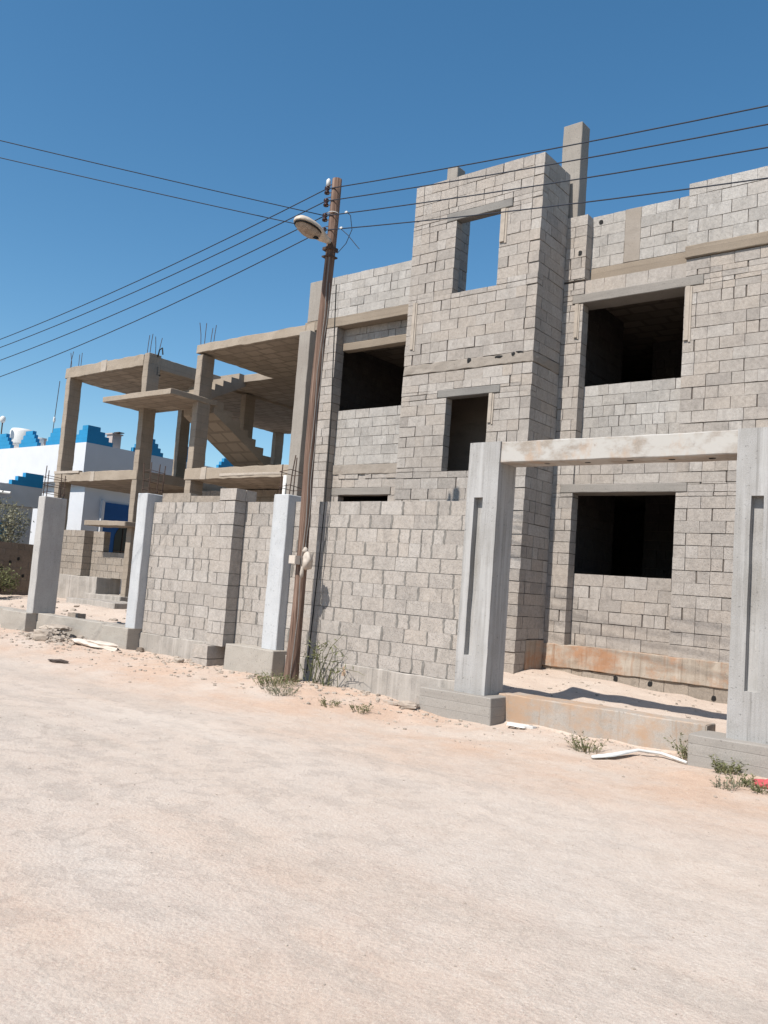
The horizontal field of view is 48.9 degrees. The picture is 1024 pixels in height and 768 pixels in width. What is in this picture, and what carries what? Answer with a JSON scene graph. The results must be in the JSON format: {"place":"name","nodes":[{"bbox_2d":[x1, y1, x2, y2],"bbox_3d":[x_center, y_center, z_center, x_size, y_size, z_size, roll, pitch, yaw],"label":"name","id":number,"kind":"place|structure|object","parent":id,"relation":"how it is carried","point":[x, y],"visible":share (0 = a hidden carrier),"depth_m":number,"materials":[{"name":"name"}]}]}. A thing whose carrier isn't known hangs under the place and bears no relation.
{"place":"outdoors","nodes":[
{"label":"outdoors","id":0,"kind":"place"},
{"bbox_2d":[0,416,5,433],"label":"roof lamp","id":1,"kind":"object","parent":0,"point":[2,419],"visible":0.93,"depth_m":39.09,"materials":[{"name":"white plastic"}]},
{"bbox_2d":[0,594,767,1023],"bbox_3d":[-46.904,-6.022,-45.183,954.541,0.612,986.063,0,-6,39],"label":"ground","id":2,"kind":"structure","parent":0,"point":[92,888],"depth_m":5.13,"materials":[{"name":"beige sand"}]},
{"bbox_2d":[0,606,14,624],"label":"kerb wall","id":3,"kind":"structure","parent":2,"relation":"on","point":[2,608],"depth_m":18.63,"materials":[{"name":"concrete"}]},
{"bbox_2d":[0,564,25,594],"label":"shrub","id":4,"kind":"object","parent":2,"relation":"on","point":[8,583],"visible":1,"depth_m":24.67,"materials":[{"name":"green plant"}]},
{"bbox_2d":[0,542,33,594],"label":"plot wall","id":5,"kind":"structure","parent":2,"relation":"on","point":[16,556],"depth_m":25.98,"materials":[{"name":"concrete"}]},
{"bbox_2d":[0,491,34,542],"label":"shrub","id":6,"kind":"object","parent":2,"relation":"on","point":[11,518],"visible":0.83,"depth_m":26.75,"materials":[{"name":"green plant"}]},
{"bbox_2d":[0,473,43,543],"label":"garden annex","id":7,"kind":"object","parent":2,"relation":"on","point":[26,489],"visible":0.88,"depth_m":28.25,"materials":[{"name":"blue paint"}]},
{"bbox_2d":[1,466,66,631],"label":"concrete post","id":8,"kind":"object","parent":2,"relation":"on","point":[46,556],"visible":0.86,"depth_m":17.86,"materials":[{"name":"grey concrete"}]},
{"bbox_2d":[32,629,53,640],"bbox_3d":[-6.471,2.341,16.092,0.396,0.232,0.231,3,-5,10],"label":"rubble chunk","id":9,"kind":"object","parent":2,"relation":"on","point":[42,634],"visible":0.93,"depth_m":16.00,"materials":[{"name":"concrete"}]},
{"bbox_2d":[13,629,85,645],"bbox_3d":[-6.396,2.373,16.327,3.272,0.282,0.992,0,-6,39],"label":"rubble heap","id":10,"kind":"object","parent":2,"relation":"on","point":[59,636],"visible":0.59,"depth_m":16.16,"materials":[{"name":"concrete"}]},
{"bbox_2d":[39,624,72,631],"bbox_3d":[-6.436,2.280,16.594,0.668,0.112,0.470,0,-6,39],"label":"broken slab","id":11,"kind":"object","parent":10,"relation":"on","point":[64,628],"depth_m":16.45,"materials":[{"name":"concrete"}]},
{"bbox_2d":[48,659,68,662],"bbox_3d":[-5.227,2.387,13.530,0.406,0.075,0.159,1,-6,30],"label":"dark rag","id":12,"kind":"object","parent":2,"relation":"on","point":[57,661],"visible":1,"depth_m":13.47,"materials":[{"name":"black fabric"}]},
{"bbox_2d":[68,612,85,618],"bbox_3d":[-6.821,2.345,18.731,0.407,0.208,0.207,0,-6,39],"label":"hollow block","id":13,"kind":"object","parent":2,"relation":"on","point":[74,614],"depth_m":18.65,"materials":[{"name":"grey concrete"}]},
{"bbox_2d":[36,613,124,640],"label":"kerb wall","id":14,"kind":"structure","parent":2,"relation":"on","point":[88,629],"depth_m":16.76,"materials":[{"name":"concrete"}]},
{"bbox_2d":[71,638,117,650],"bbox_3d":[-5.270,2.430,15.448,1.420,0.164,0.302,0,-6,39],"label":"flattened sack","id":15,"kind":"object","parent":2,"relation":"on","point":[106,646],"visible":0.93,"depth_m":15.25,"materials":[{"name":"fabric"}]},
{"bbox_2d":[0,425,233,592],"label":"white house","id":16,"kind":"structure","parent":2,"relation":"on","point":[96,449],"depth_m":33.32,"materials":[{"name":"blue paint"}]},
{"bbox_2d":[10,428,31,446],"bbox_3d":[-17.138,-3.520,39.907,1.040,0.800,1.040,0,-6,39],"label":"water tank","id":17,"kind":"object","parent":16,"relation":"on","point":[17,435],"visible":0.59,"depth_m":39.43,"materials":[{"name":"white plastic"}]},
{"bbox_2d":[38,437,43,445],"bbox_3d":[-16.215,-3.315,39.142,0.840,0.400,0.840,0,-6,39],"label":"water tank","id":18,"kind":"object","parent":16,"relation":"on","point":[41,441],"visible":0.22,"depth_m":39.02,"materials":[{"name":"white plastic"}]},
{"bbox_2d":[52,381,59,432],"bbox_3d":[-13.319,-3.975,34.227,0.178,2.702,0.090,0,-6,39],"label":"roof antenna","id":19,"kind":"object","parent":16,"relation":"on","point":[54,419],"visible":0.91,"depth_m":34.23,"materials":[{"name":"grey metal"}]},
{"bbox_2d":[95,500,128,552],"bbox_3d":[-10.225,1.143,33.665,0.160,2.900,2.680,0,-6,39],"label":"window","id":20,"kind":"structure","parent":16,"relation":"in","point":[108,511],"depth_m":33.23,"materials":[{"name":"blue glass"}]},
{"bbox_2d":[100,462,165,649],"bbox_3d":[-4.704,0.921,15.876,0.870,3.722,0.548,0,-6,39],"label":"concrete post","id":21,"kind":"object","parent":2,"relation":"on","point":[125,636],"visible":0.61,"depth_m":15.57,"materials":[{"name":"grey concrete"}]},
{"bbox_2d":[136,647,143,651],"bbox_3d":[-4.409,2.489,15.266,0.157,0.092,0.113,3,-5,19],"label":"hollow block","id":22,"kind":"object","parent":2,"relation":"on","point":[140,649],"depth_m":15.22,"materials":[{"name":"grey concrete"}]},
{"bbox_2d":[174,658,183,662],"bbox_3d":[-3.376,2.449,13.905,0.186,0.096,0.119,3,-5,13],"label":"broken block","id":23,"kind":"object","parent":2,"relation":"on","point":[179,660],"depth_m":13.87,"materials":[{"name":"concrete"}]},
{"bbox_2d":[223,455,302,676],"bbox_3d":[-1.871,0.935,13.618,1.105,3.731,0.548,0,-6,39],"label":"concrete post","id":24,"kind":"object","parent":2,"relation":"on","point":[268,656],"visible":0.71,"depth_m":13.29,"materials":[{"name":"grey concrete"}]},
{"bbox_2d":[249,670,303,687],"bbox_3d":[-1.528,2.381,12.141,0.764,0.214,0.874,0,-6,39],"label":"weed","id":25,"kind":"object","parent":2,"relation":"on","point":[279,682],"visible":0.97,"depth_m":12.07,"materials":[{"name":"green plant"}]},
{"bbox_2d":[259,682,298,695],"bbox_3d":[-1.393,2.407,11.508,0.535,0.157,0.576,0,-6,39],"label":"weed","id":26,"kind":"object","parent":2,"relation":"on","point":[274,689],"visible":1,"depth_m":11.42,"materials":[{"name":"green plant"}]},
{"bbox_2d":[138,488,465,703],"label":"compound wall","id":27,"kind":"structure","parent":2,"relation":"on","point":[387,598],"depth_m":12.74,"materials":[{"name":"concrete"}]},
{"bbox_2d":[283,177,358,681],"bbox_3d":[-0.835,-1.224,12.809,0.821,8.036,0.421,0,-6,39],"label":"utility pole","id":28,"kind":"object","parent":2,"relation":"on","point":[292,661],"visible":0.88,"depth_m":12.84,"materials":[{"name":"brown wood"}]},
{"bbox_2d":[0,157,293,223],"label":"service line","id":29,"kind":"object","parent":28,"relation":"attached to","point":[147,191],"visible":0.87,"depth_m":13.27,"materials":[{"name":"black rubber"}]},
{"bbox_2d":[0,238,307,376],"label":"power line","id":30,"kind":"object","parent":28,"relation":"attached to","point":[160,309],"visible":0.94,"depth_m":15.51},
{"bbox_2d":[0,140,322,215],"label":"service line","id":31,"kind":"object","parent":28,"relation":"attached to","point":[159,178],"visible":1,"depth_m":12.98,"materials":[{"name":"black rubber"}]},
{"bbox_2d":[0,202,323,347],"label":"power line","id":32,"kind":"object","parent":28,"relation":"attached to","point":[170,275],"visible":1,"depth_m":15.43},
{"bbox_2d":[1,216,322,359],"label":"power line","id":33,"kind":"object","parent":28,"relation":"attached to","point":[163,292],"visible":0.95,"depth_m":15.48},
{"bbox_2d":[0,189,324,339],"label":"power line","id":34,"kind":"object","parent":28,"relation":"attached to","point":[172,264],"visible":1,"depth_m":15.41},
{"bbox_2d":[289,555,300,564],"bbox_3d":[-1.336,0.714,12.612,0.136,0.130,0.119,0,-6,39],"label":"junction box","id":35,"kind":"object","parent":28,"relation":"attached to","point":[294,559],"visible":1,"depth_m":12.57,"materials":[{"name":"plastic"}]},
{"bbox_2d":[300,547,312,578],"bbox_3d":[-1.153,0.758,12.555,0.178,0.476,0.173,4,-5,4],"label":"plastic bag","id":36,"kind":"object","parent":28,"relation":"attached to","point":[307,561],"visible":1,"depth_m":12.53,"materials":[{"name":"white plastic"}]},
{"bbox_2d":[294,215,332,244],"bbox_3d":[-1.036,-4.229,12.779,0.326,0.277,0.844,0,-6,39],"label":"street lamp","id":37,"kind":"object","parent":28,"relation":"attached to","point":[307,227],"visible":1,"depth_m":12.57,"materials":[{"name":"metal"}]},
{"bbox_2d":[324,177,767,230],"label":"power line","id":38,"kind":"object","parent":28,"relation":"attached to","point":[561,204],"visible":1,"depth_m":10.49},
{"bbox_2d":[326,147,767,215],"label":"power line","id":39,"kind":"object","parent":28,"relation":"attached to","point":[560,181],"visible":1,"depth_m":10.52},
{"bbox_2d":[327,124,767,201],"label":"power line","id":40,"kind":"object","parent":28,"relation":"attached to","point":[561,162],"visible":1,"depth_m":10.55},
{"bbox_2d":[328,105,767,188],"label":"power line","id":41,"kind":"object","parent":28,"relation":"attached to","point":[562,146],"visible":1,"depth_m":10.55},
{"bbox_2d":[318,697,339,707],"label":"weed","id":42,"kind":"object","parent":2,"relation":"on","point":[323,702],"visible":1,"depth_m":10.88,"materials":[{"name":"green plant"}]},
{"bbox_2d":[298,635,364,687],"bbox_3d":[-0.819,2.161,12.268,1.248,0.820,0.358,0,-6,39],"label":"dry weed","id":43,"kind":"object","parent":2,"relation":"on","point":[320,676],"visible":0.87,"depth_m":12.37,"materials":[{"name":"green plant"}]},
{"bbox_2d":[349,703,373,713],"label":"weed","id":44,"kind":"object","parent":2,"relation":"on","point":[353,706],"visible":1,"depth_m":10.67,"materials":[{"name":"green plant"}]},
{"bbox_2d":[383,700,397,705],"bbox_3d":[0.100,2.583,11.444,0.293,0.054,0.088,1,-6,33],"label":"stone","id":45,"kind":"object","parent":2,"relation":"on","point":[390,702],"visible":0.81,"depth_m":11.41,"materials":[{"name":"stone"}]},
{"bbox_2d":[397,700,419,709],"bbox_3d":[0.317,2.561,11.208,0.296,0.122,0.163,1,-6,30],"label":"stone","id":46,"kind":"object","parent":2,"relation":"on","point":[408,704],"visible":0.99,"depth_m":11.14,"materials":[{"name":"stone"}]},
{"bbox_2d":[54,121,767,703],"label":"unfinished building","id":47,"kind":"structure","parent":2,"relation":"on","point":[654,321],"depth_m":15.35,"materials":[{"name":"concrete"}]},
{"bbox_2d":[506,722,536,728],"bbox_3d":[1.674,2.632,10.396,0.383,0.040,0.190,0,-6,39],"label":"white scrap","id":48,"kind":"object","parent":2,"relation":"on","point":[519,725],"visible":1,"depth_m":10.37,"materials":[{"name":"plastic"}]},
{"bbox_2d":[564,731,607,753],"bbox_3d":[2.239,2.558,9.402,0.541,0.218,0.522,7,-5,-24],"label":"weed","id":49,"kind":"object","parent":2,"relation":"on","point":[579,747],"visible":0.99,"depth_m":9.33,"materials":[{"name":"green plant"}]},
{"bbox_2d":[419,427,767,777],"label":"concrete gateway","id":50,"kind":"object","parent":2,"relation":"on","point":[476,694],"visible":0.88,"depth_m":10.04,"materials":[{"name":"concrete"}]},
{"bbox_2d":[591,748,686,763],"bbox_3d":[2.705,2.608,9.075,1.018,0.107,0.286,4,-5,-1],"label":"plastic strip","id":51,"kind":"object","parent":2,"relation":"on","point":[615,754],"visible":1,"depth_m":9.05,"materials":[{"name":"white plastic"}]},
{"bbox_2d":[664,732,687,760],"bbox_3d":[3.362,2.550,9.185,0.576,0.314,0.547,5,-5,-8],"label":"weed","id":52,"kind":"object","parent":2,"relation":"on","point":[683,749],"visible":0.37,"depth_m":9.18,"materials":[{"name":"green plant"}]},
{"bbox_2d":[709,775,745,790],"bbox_3d":[3.208,2.541,7.890,0.299,0.100,0.280,0,-6,39],"label":"weed","id":53,"kind":"object","parent":2,"relation":"on","point":[727,786],"visible":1,"depth_m":7.88,"materials":[{"name":"green plant"}]},
{"bbox_2d":[709,754,748,774],"bbox_3d":[3.458,2.554,8.579,0.412,0.220,0.447,4,-5,-1],"label":"weed","id":54,"kind":"object","parent":2,"relation":"on","point":[722,768],"visible":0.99,"depth_m":8.54,"materials":[{"name":"green plant"}]},
{"bbox_2d":[725,771,757,786],"bbox_3d":[3.445,2.580,8.176,0.324,0.149,0.263,3,-5,13],"label":"weed","id":55,"kind":"object","parent":2,"relation":"on","point":[744,780],"visible":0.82,"depth_m":8.16,"materials":[{"name":"green plant"}]},
{"bbox_2d":[742,778,767,793],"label":"weed","id":56,"kind":"object","parent":2,"relation":"on","point":[758,788],"visible":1,"depth_m":7.82,"materials":[{"name":"green plant"}]},
{"bbox_2d":[753,779,767,788],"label":"red rag","id":57,"kind":"object","parent":2,"relation":"on","point":[765,781],"visible":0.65,"depth_m":8.12,"materials":[{"name":"fabric"}]},
{"bbox_2d":[0,0,767,467],"label":"sky","id":58,"kind":"structure","parent":0,"point":[270,101],"materials":[{"name":"blue"}]}
]}

